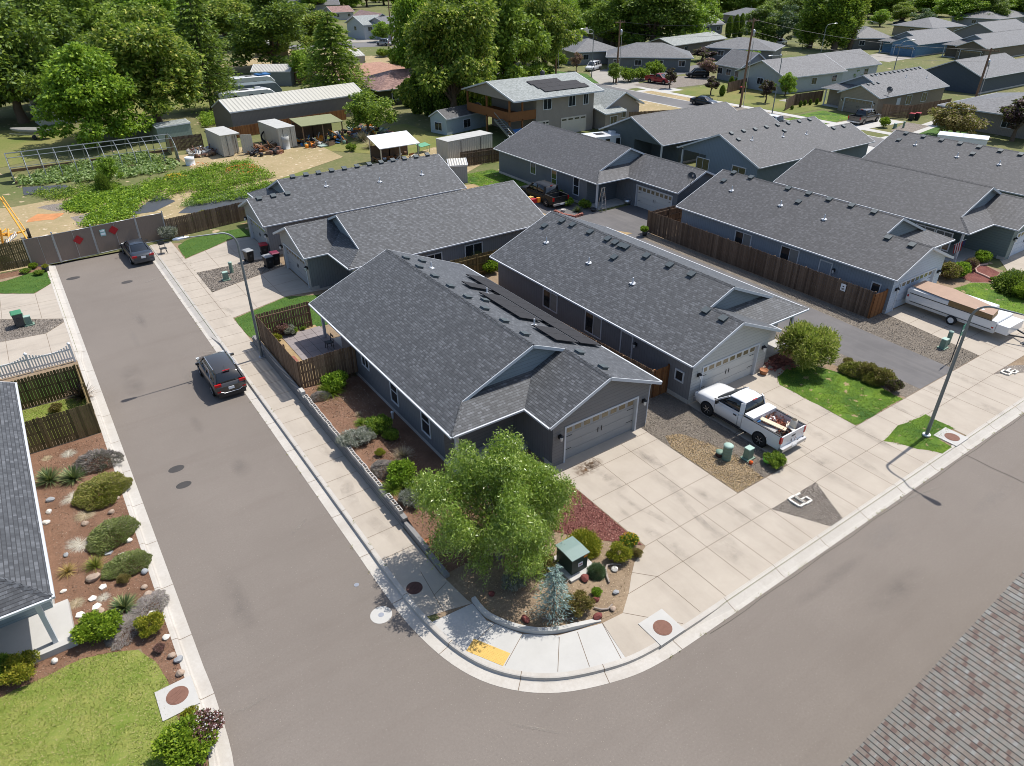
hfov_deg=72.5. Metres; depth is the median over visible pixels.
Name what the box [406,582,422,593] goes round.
manhole cover
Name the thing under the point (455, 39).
leafy tree
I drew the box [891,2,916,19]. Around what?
leafy tree
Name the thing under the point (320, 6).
house
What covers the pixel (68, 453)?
feather grass
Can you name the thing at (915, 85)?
taupe house
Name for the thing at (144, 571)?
garden rock
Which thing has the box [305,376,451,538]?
bark mulch
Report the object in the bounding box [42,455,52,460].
feather grass
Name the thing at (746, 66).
utility pole
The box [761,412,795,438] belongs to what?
dry branches
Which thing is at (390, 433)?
shrub
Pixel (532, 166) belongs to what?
window
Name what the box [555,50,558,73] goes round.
utility pole
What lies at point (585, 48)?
house
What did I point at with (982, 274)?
garden edging
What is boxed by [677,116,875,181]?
steel blue house
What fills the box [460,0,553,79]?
leafy tree
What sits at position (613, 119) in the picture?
window
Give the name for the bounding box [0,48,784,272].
dry ground
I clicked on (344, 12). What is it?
house
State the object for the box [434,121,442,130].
window
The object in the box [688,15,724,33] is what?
house
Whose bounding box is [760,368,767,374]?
plant pot
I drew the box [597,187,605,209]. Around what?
step ladder
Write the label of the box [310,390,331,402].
shrub
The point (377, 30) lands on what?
leafy tree
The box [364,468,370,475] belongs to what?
cinder block
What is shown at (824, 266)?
door
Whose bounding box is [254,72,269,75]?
tarp
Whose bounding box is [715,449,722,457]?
utility pedestal
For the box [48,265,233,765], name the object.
curb
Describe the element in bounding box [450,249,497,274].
wooden fence
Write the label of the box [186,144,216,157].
junk pile
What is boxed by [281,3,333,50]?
leafy tree
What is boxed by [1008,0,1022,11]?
leafy tree
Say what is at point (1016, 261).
driveway
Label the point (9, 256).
wooden fence
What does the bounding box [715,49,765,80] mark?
house
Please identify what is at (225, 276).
utility pedestal
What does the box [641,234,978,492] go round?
gravel strip
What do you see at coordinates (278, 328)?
shrub
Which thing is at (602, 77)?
driveway
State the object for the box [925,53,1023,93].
navy house
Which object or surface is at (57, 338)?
driveway
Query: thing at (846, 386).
lawn
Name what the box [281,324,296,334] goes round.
shrub
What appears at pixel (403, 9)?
leafy tree
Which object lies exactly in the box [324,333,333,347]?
patio chair
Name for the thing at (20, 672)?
shrub
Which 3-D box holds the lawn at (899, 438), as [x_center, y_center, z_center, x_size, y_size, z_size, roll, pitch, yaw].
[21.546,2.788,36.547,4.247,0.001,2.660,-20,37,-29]
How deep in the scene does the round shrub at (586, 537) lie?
29.32 m
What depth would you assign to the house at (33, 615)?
26.04 m
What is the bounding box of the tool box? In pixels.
[745,403,776,421]
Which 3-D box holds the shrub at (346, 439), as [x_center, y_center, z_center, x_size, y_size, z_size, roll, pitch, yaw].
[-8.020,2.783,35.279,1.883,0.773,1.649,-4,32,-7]
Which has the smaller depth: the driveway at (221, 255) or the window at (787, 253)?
the window at (787, 253)
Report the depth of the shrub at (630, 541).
29.59 m
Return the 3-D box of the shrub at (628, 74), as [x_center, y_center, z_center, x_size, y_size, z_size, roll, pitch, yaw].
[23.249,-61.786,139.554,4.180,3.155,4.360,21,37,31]
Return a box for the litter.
[762,421,804,443]
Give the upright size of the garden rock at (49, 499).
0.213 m
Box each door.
[240,134,253,152]
[247,215,268,250]
[283,243,309,287]
[561,114,585,131]
[563,396,638,462]
[619,330,633,358]
[635,184,672,210]
[699,343,759,389]
[817,259,832,287]
[842,97,872,112]
[891,267,936,310]
[893,45,913,56]
[958,49,981,58]
[1008,231,1023,258]
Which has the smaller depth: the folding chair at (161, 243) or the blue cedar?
the blue cedar
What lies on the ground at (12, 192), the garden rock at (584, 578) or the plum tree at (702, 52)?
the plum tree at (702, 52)
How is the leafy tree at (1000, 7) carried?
on the ground at (12, 192)
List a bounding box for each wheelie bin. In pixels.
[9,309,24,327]
[242,248,253,262]
[258,242,268,254]
[261,253,273,268]
[269,250,279,264]
[907,112,915,119]
[913,112,921,119]
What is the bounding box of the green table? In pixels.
[416,142,429,151]
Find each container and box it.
[205,126,253,156]
[257,119,297,148]
[435,130,492,160]
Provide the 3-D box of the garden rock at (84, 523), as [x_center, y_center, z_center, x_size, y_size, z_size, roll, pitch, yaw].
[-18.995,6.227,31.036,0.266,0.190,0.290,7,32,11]
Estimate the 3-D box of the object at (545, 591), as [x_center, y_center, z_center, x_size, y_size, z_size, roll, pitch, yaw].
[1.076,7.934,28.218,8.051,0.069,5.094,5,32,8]
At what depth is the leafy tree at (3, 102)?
108.52 m
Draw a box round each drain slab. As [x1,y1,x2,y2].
[154,675,199,721]
[638,609,684,647]
[934,427,967,446]
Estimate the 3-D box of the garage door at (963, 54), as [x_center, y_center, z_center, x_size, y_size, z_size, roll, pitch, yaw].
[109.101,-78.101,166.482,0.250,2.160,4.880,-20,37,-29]
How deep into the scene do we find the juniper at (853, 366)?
41.80 m
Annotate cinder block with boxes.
[357,459,363,467]
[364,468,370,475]
[368,472,374,479]
[372,476,378,484]
[375,481,382,489]
[386,493,392,501]
[390,499,397,507]
[395,505,402,514]
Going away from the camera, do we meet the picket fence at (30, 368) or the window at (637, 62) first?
the picket fence at (30, 368)
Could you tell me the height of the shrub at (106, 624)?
0.997 m
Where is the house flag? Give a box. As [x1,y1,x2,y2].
[953,239,965,253]
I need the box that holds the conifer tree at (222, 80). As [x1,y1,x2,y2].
[171,0,253,112]
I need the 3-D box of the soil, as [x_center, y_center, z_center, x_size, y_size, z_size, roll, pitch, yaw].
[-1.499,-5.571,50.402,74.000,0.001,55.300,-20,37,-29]
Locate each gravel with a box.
[0,319,61,338]
[197,259,281,291]
[642,394,785,491]
[761,285,977,367]
[774,483,841,525]
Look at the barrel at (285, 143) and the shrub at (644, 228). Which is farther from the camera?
the barrel at (285, 143)
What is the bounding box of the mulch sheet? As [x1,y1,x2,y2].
[23,185,256,213]
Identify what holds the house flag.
attached to the sage house at (977, 216)
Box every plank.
[760,417,786,430]
[760,422,777,431]
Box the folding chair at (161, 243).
[158,241,167,252]
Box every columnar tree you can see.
[400,78,409,106]
[407,72,422,113]
[419,80,435,115]
[432,65,449,109]
[446,82,468,105]
[466,77,484,105]
[484,70,493,105]
[719,85,725,95]
[725,15,733,37]
[732,14,739,36]
[737,13,745,36]
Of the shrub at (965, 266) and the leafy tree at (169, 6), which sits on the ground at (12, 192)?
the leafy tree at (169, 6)
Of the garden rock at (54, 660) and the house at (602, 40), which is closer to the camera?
the garden rock at (54, 660)
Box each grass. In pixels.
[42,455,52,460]
[59,490,74,504]
[61,449,75,457]
[64,536,87,553]
[69,597,84,608]
[72,508,94,522]
[96,592,110,602]
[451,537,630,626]
[666,434,762,490]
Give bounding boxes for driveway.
[0,284,62,318]
[0,323,76,378]
[186,237,262,272]
[212,266,333,317]
[347,38,640,88]
[548,428,736,545]
[639,88,936,153]
[689,358,854,464]
[779,54,915,101]
[886,303,1023,355]
[1000,250,1023,270]
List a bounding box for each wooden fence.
[0,240,29,271]
[11,364,80,408]
[24,403,99,452]
[75,364,100,432]
[164,202,245,237]
[169,133,203,150]
[229,110,345,137]
[255,301,357,388]
[294,72,311,82]
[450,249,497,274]
[460,147,498,165]
[564,323,653,398]
[629,110,666,116]
[647,210,876,317]
[651,206,681,224]
[651,364,669,397]
[727,78,747,92]
[784,90,823,110]
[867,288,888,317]
[880,98,951,118]
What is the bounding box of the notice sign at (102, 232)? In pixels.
[99,229,105,235]
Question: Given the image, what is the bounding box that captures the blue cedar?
[525,564,579,631]
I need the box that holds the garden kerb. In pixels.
[471,596,600,634]
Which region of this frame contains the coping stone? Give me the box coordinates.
[298,388,305,395]
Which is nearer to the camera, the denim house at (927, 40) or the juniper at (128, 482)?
the juniper at (128, 482)
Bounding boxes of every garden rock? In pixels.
[42,520,49,524]
[45,497,54,502]
[51,657,57,663]
[81,521,88,525]
[85,572,100,582]
[141,568,148,574]
[143,590,152,596]
[162,634,169,639]
[168,652,175,657]
[173,655,182,662]
[175,669,184,676]
[488,591,494,596]
[521,614,529,623]
[580,574,588,582]
[593,612,601,619]
[611,566,617,571]
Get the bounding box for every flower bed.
[0,266,208,765]
[304,376,496,571]
[449,537,641,626]
[536,481,641,544]
[590,208,999,369]
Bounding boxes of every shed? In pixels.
[148,118,192,142]
[250,64,295,85]
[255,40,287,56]
[339,49,364,64]
[428,102,485,134]
[445,158,467,182]
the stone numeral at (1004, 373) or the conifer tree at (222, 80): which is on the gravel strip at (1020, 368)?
the stone numeral at (1004, 373)
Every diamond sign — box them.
[73,236,82,243]
[109,226,117,233]
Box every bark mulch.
[1,437,207,764]
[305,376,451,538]
[552,486,642,544]
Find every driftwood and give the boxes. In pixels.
[542,616,573,619]
[594,604,612,610]
[605,564,609,582]
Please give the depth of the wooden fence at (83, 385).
37.95 m
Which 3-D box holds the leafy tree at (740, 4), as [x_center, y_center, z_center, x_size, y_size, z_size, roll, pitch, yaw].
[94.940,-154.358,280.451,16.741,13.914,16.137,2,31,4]
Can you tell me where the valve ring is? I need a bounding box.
[370,606,391,623]
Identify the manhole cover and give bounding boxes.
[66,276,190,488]
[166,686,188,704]
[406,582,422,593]
[653,620,671,635]
[944,433,959,440]
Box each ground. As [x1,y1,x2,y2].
[0,0,1023,765]
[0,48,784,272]
[241,184,630,385]
[263,325,352,385]
[665,434,761,491]
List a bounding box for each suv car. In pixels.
[195,351,246,398]
[376,38,391,45]
[585,60,601,70]
[685,67,709,77]
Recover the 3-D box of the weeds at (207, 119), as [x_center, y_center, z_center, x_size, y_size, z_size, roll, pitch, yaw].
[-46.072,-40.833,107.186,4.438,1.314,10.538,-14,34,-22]
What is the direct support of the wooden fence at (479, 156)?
on the dry ground at (295, 159)
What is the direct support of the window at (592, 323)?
in the grey house at (696, 326)
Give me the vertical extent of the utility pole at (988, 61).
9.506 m
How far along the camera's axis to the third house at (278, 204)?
62.28 m
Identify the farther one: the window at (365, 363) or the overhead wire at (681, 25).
the overhead wire at (681, 25)
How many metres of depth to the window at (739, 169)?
74.63 m
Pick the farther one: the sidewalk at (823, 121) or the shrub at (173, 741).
the sidewalk at (823, 121)
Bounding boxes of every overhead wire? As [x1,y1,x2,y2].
[621,20,747,25]
[754,31,934,60]
[758,20,989,49]
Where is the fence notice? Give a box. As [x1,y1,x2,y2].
[840,284,845,291]
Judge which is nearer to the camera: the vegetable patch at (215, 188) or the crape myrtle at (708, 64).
the vegetable patch at (215, 188)
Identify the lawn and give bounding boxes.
[0,83,828,182]
[0,271,50,293]
[0,650,177,765]
[19,371,75,403]
[22,396,92,444]
[178,228,249,257]
[235,294,327,337]
[467,169,527,186]
[554,71,969,136]
[777,366,901,424]
[785,111,848,123]
[884,414,952,452]
[954,283,1023,313]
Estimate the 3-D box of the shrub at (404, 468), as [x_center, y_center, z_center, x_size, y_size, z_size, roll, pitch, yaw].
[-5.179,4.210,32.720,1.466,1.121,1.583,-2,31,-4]
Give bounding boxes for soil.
[0,227,1023,697]
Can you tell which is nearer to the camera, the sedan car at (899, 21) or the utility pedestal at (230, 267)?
the utility pedestal at (230, 267)
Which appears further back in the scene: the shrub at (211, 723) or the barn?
the barn
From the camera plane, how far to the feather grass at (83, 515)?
31.51 m
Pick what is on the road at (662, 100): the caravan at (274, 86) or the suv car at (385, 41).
the suv car at (385, 41)
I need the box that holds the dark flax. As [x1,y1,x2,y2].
[63,381,97,403]
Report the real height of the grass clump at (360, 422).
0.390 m
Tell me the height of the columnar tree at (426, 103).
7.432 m
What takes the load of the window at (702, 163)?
in the steel blue house at (771, 152)
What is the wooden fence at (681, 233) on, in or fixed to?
on the soil
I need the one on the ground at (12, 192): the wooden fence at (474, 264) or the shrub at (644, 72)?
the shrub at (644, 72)
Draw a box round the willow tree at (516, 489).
[406,425,582,593]
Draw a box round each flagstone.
[75,611,84,617]
[88,595,96,601]
[92,602,101,609]
[99,584,106,589]
[105,550,112,555]
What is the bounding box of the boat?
[9,127,51,139]
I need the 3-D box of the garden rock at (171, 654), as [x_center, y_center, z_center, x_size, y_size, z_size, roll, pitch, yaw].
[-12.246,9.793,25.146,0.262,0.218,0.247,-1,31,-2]
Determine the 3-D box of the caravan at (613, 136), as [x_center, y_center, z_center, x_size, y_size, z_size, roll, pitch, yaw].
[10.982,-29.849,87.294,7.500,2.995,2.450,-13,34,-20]
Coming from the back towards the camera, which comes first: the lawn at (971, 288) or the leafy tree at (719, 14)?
the leafy tree at (719, 14)
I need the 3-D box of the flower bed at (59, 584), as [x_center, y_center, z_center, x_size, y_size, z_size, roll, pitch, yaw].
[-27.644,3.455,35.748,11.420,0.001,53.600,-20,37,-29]
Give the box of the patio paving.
[282,326,341,359]
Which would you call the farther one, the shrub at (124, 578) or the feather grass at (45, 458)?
the feather grass at (45, 458)
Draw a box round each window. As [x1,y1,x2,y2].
[361,355,369,371]
[389,382,399,406]
[420,411,431,438]
[426,252,442,259]
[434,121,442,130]
[463,118,470,127]
[464,241,482,259]
[530,162,535,174]
[542,287,557,313]
[543,98,551,109]
[551,169,556,184]
[568,95,575,106]
[573,177,579,195]
[583,54,588,59]
[583,94,588,104]
[584,310,601,339]
[610,115,616,123]
[634,60,641,65]
[674,368,684,383]
[678,60,685,66]
[696,156,709,170]
[717,50,723,55]
[717,67,722,73]
[726,68,731,75]
[731,164,745,174]
[734,230,752,246]
[756,77,763,84]
[779,245,799,263]
[811,77,817,84]
[831,74,837,81]
[870,281,881,293]
[905,94,912,104]
[916,223,935,231]
[920,92,927,101]
[936,229,953,251]
[1000,119,1012,128]
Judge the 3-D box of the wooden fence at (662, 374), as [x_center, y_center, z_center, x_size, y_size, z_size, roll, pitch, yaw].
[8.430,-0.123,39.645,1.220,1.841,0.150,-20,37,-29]
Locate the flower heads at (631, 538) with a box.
[621,532,639,544]
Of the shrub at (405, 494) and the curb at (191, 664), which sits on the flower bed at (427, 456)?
the shrub at (405, 494)
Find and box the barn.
[211,82,360,128]
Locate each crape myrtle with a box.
[569,52,583,70]
[696,57,717,77]
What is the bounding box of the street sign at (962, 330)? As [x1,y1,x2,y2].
[950,324,965,361]
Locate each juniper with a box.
[71,471,124,511]
[85,514,141,555]
[100,548,152,579]
[109,477,132,493]
[838,361,870,378]
[860,367,888,385]
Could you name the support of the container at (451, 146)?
on the dry ground at (295, 159)
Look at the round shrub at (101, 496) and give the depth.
32.12 m
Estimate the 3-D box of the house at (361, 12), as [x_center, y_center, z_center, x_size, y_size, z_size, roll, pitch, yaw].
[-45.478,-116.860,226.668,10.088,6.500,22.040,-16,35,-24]
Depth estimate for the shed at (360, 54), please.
155.65 m
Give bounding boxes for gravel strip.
[0,259,283,341]
[635,76,928,131]
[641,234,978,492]
[772,365,1023,525]
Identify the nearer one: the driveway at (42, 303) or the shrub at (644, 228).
the driveway at (42, 303)
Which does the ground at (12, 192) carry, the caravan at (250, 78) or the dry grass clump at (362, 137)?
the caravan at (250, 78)
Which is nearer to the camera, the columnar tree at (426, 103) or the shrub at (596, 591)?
the shrub at (596, 591)
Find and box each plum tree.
[664,68,677,88]
[691,47,717,60]
[703,76,719,94]
[758,79,777,102]
[997,96,1023,141]
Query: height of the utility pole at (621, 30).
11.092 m
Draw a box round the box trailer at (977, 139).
[937,131,989,144]
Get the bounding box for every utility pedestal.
[23,314,34,326]
[221,271,230,281]
[228,261,233,272]
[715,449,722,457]
[721,442,733,461]
[740,445,755,462]
[936,337,949,350]
[947,330,953,343]
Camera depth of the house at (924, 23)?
215.40 m
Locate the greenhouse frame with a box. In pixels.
[4,134,179,183]
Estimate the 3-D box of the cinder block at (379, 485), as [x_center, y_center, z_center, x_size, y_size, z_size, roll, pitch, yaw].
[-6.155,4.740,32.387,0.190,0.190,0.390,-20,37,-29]
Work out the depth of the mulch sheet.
71.46 m
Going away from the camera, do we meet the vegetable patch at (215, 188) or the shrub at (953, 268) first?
the shrub at (953, 268)
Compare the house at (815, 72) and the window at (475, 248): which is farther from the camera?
the house at (815, 72)
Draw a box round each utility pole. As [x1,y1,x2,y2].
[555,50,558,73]
[615,20,624,82]
[739,18,758,106]
[975,48,999,96]
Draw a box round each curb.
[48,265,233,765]
[149,245,1023,692]
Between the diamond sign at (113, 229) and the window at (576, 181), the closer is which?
the diamond sign at (113, 229)
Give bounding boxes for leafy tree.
[0,0,63,123]
[0,79,14,107]
[2,0,92,102]
[30,41,156,148]
[43,0,136,40]
[56,0,115,7]
[81,3,206,122]
[90,0,146,27]
[93,157,124,179]
[109,0,178,21]
[132,0,218,52]
[154,13,225,74]
[193,0,253,46]
[201,0,255,18]
[215,0,312,66]
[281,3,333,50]
[287,49,315,82]
[299,0,326,10]
[339,0,364,7]
[342,88,400,133]
[369,21,393,38]
[385,0,449,68]
[388,41,405,65]
[389,4,401,44]
[390,0,501,106]
[423,0,464,7]
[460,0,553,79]
[519,0,582,64]
[548,0,587,35]
[577,0,612,26]
[580,0,649,46]
[605,0,699,44]
[608,62,623,82]
[630,29,649,41]
[655,0,722,37]
[702,0,723,20]
[717,0,739,12]
[727,0,765,8]
[729,0,776,11]
[740,4,785,41]
[767,4,802,39]
[770,0,805,18]
[774,71,797,95]
[865,0,892,17]
[867,9,893,26]
[875,0,913,13]
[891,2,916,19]
[910,0,943,14]
[910,8,937,20]
[927,101,993,134]
[932,0,992,20]
[970,0,1012,16]
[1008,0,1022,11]
[1018,0,1023,13]
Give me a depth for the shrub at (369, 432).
35.68 m
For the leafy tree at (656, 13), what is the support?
on the ground at (12, 192)
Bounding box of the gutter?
[710,415,1023,633]
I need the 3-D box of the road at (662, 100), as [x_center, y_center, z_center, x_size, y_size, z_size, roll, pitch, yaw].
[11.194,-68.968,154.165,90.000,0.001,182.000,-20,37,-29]
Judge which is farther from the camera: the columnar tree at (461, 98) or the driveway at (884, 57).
the driveway at (884, 57)
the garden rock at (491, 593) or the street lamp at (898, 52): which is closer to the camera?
the garden rock at (491, 593)
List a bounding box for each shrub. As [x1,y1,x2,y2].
[0,649,40,685]
[0,651,23,684]
[19,268,31,273]
[28,262,37,268]
[32,269,43,274]
[48,402,62,412]
[69,607,124,645]
[70,448,124,473]
[94,168,112,190]
[94,494,111,507]
[104,610,140,650]
[116,573,131,583]
[125,589,169,624]
[132,610,165,638]
[146,710,219,765]
[152,642,165,652]
[156,225,177,239]
[179,704,198,720]
[186,707,224,743]
[273,333,281,340]
[274,323,289,334]
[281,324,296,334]
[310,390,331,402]
[319,369,348,391]
[335,428,370,447]
[345,143,356,150]
[355,425,376,440]
[363,413,392,434]
[369,459,398,479]
[374,448,385,455]
[376,48,388,56]
[381,427,398,440]
[386,457,416,485]
[398,487,417,508]
[402,472,434,499]
[482,260,497,272]
[501,571,526,591]
[528,60,554,73]
[535,554,556,572]
[549,50,568,66]
[563,589,595,616]
[564,197,573,205]
[565,527,603,560]
[578,198,591,207]
[587,561,605,581]
[591,586,602,596]
[605,541,633,562]
[619,531,639,548]
[620,67,639,81]
[632,547,643,557]
[635,65,650,79]
[640,225,648,231]
[644,59,666,74]
[763,450,787,469]
[774,319,841,371]
[842,356,852,362]
[857,361,877,376]
[871,367,897,381]
[879,116,891,127]
[884,379,904,391]
[941,261,962,279]
[947,261,971,276]
[966,257,979,269]
[974,249,993,262]
[990,268,1023,299]
[1012,281,1023,298]
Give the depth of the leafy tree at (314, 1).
318.08 m
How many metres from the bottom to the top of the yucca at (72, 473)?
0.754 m
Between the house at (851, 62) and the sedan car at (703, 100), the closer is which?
the sedan car at (703, 100)
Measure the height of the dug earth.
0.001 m
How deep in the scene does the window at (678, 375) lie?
39.07 m
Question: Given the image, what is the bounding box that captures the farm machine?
[0,196,31,243]
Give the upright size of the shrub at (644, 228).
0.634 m
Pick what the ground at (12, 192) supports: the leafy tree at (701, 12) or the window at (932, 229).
the leafy tree at (701, 12)
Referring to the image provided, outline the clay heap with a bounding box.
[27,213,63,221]
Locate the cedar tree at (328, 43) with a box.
[296,10,376,99]
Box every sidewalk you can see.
[151,241,470,615]
[433,603,624,672]
[603,331,1023,656]
[616,87,890,146]
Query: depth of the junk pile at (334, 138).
94.09 m
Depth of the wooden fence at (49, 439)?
35.79 m
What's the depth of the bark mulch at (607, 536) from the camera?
31.09 m
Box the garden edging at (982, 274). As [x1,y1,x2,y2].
[975,263,989,278]
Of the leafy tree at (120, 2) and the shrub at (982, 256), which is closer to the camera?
the shrub at (982, 256)
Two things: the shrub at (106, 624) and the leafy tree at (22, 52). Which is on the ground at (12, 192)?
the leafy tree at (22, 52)
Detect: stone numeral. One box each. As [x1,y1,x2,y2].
[787,495,805,507]
[795,492,812,504]
[1000,369,1011,375]
[1007,368,1018,373]
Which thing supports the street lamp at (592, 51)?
on the ground at (12, 192)
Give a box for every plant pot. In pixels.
[624,198,630,204]
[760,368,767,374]
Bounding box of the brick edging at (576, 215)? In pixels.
[554,210,583,217]
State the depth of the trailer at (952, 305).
47.03 m
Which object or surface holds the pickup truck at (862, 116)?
on the driveway at (869, 124)
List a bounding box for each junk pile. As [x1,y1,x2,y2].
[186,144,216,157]
[237,141,283,156]
[296,129,349,147]
[335,124,392,138]
[371,151,419,162]
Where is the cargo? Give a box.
[528,196,539,202]
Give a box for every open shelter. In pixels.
[290,114,343,143]
[367,131,419,159]
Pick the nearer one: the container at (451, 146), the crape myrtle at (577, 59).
the container at (451, 146)
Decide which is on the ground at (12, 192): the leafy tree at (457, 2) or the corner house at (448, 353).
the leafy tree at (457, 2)
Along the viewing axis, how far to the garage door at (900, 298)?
49.87 m
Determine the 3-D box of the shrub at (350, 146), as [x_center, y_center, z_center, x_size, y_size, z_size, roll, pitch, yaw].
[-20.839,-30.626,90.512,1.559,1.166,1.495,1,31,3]
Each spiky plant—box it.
[56,562,76,578]
[79,555,108,571]
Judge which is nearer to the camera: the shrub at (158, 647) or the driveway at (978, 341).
the shrub at (158, 647)
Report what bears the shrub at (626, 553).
on the flower bed at (513, 606)
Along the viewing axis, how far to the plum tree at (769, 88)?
117.90 m
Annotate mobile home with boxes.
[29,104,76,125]
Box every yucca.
[34,466,64,488]
[57,463,87,486]
[107,591,138,613]
[573,205,583,212]
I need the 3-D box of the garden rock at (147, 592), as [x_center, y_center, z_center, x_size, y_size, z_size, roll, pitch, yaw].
[-14.357,8.357,27.520,0.336,0.257,0.373,10,33,16]
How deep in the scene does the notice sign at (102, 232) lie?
58.88 m
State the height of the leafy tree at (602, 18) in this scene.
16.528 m
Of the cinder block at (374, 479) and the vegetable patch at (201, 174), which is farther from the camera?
the vegetable patch at (201, 174)
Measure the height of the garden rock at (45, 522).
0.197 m
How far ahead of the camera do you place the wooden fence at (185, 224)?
64.27 m
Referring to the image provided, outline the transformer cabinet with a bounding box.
[554,536,595,583]
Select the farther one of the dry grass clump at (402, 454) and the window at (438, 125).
the window at (438, 125)
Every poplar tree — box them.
[793,0,828,47]
[814,0,867,50]
[838,0,871,49]
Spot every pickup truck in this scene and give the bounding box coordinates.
[520,180,568,206]
[644,73,672,84]
[693,382,805,452]
[770,114,784,121]
[847,108,880,124]
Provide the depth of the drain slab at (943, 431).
36.42 m
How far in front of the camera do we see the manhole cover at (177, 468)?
34.61 m
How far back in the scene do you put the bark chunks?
42.93 m
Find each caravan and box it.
[214,86,274,101]
[229,73,274,83]
[233,81,281,91]
[582,130,619,143]
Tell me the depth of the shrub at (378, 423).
36.07 m
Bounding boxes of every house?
[0,381,77,663]
[238,152,466,253]
[273,180,544,289]
[286,0,339,11]
[308,249,661,472]
[312,62,404,84]
[323,5,354,19]
[344,14,381,39]
[346,10,384,20]
[360,68,411,104]
[369,15,395,38]
[461,70,603,137]
[489,211,808,403]
[493,121,715,210]
[560,38,616,64]
[565,29,592,40]
[584,26,625,44]
[592,104,626,129]
[594,87,644,119]
[599,101,778,163]
[606,42,693,71]
[648,31,727,52]
[676,169,954,313]
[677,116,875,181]
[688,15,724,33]
[705,37,784,60]
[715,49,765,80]
[722,8,755,22]
[735,54,847,93]
[773,148,1023,262]
[805,49,881,81]
[821,66,949,113]
[841,571,1023,765]
[845,26,890,49]
[862,130,1023,197]
[878,27,962,56]
[892,17,965,34]
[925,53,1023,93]
[937,92,1023,138]
[941,29,1023,58]
[951,10,1023,25]
[955,19,1023,37]
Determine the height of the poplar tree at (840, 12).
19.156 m
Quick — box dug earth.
[38,203,135,224]
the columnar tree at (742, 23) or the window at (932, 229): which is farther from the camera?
the columnar tree at (742, 23)
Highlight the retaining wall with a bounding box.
[252,335,449,578]
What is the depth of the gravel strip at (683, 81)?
135.87 m
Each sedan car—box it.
[119,238,154,263]
[690,96,718,104]
[776,39,786,44]
[893,20,907,23]
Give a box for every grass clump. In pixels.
[321,382,349,400]
[352,131,373,141]
[353,417,364,426]
[356,137,373,148]
[379,478,403,496]
[393,445,414,459]
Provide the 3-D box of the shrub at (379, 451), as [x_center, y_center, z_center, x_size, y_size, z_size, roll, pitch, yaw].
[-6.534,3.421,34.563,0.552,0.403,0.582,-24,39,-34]
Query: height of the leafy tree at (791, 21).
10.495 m
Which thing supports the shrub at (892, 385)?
on the gravel strip at (908, 390)
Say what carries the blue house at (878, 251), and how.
on the soil
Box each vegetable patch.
[11,151,179,185]
[23,179,121,201]
[59,184,123,212]
[73,184,159,227]
[110,156,275,201]
[179,187,253,206]
[182,176,271,203]
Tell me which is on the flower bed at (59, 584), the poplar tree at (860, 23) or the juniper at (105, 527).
the juniper at (105, 527)
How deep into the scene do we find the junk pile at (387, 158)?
85.93 m
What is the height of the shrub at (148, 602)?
0.297 m
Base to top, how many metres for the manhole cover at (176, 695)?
0.046 m
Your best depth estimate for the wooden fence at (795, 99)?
117.69 m
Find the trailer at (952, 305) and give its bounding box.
[905,280,1023,344]
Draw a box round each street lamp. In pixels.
[172,232,264,358]
[581,28,593,76]
[768,55,781,113]
[894,39,914,69]
[922,306,1023,437]
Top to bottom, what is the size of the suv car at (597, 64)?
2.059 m
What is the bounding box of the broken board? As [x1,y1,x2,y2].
[785,418,797,430]
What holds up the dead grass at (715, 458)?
on the dry ground at (708, 469)
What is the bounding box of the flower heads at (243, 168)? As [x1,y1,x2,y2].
[226,163,258,173]
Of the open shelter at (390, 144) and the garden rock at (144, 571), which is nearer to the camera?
the garden rock at (144, 571)
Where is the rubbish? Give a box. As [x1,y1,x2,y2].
[757,415,776,426]
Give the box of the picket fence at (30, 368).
[0,342,75,378]
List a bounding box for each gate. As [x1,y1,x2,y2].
[21,235,60,266]
[50,227,97,262]
[89,218,138,253]
[133,211,168,242]
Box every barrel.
[184,156,194,165]
[281,136,289,148]
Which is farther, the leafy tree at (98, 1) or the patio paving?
the leafy tree at (98, 1)
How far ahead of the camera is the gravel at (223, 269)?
55.61 m
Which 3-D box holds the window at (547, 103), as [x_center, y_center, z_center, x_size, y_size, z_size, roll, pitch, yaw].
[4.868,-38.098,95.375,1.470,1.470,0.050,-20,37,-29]
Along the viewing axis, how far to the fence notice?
49.20 m
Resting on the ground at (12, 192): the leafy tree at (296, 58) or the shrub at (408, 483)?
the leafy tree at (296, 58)
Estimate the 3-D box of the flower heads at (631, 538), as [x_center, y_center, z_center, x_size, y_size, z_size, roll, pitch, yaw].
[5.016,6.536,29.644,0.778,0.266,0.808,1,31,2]
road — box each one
[51,252,1023,765]
[244,42,883,146]
[534,201,954,388]
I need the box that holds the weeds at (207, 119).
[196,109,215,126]
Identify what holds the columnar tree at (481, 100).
on the ground at (12, 192)
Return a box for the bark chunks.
[763,356,795,373]
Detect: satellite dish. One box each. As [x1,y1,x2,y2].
[687,172,695,184]
[887,86,892,93]
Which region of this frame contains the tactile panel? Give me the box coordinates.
[466,639,509,665]

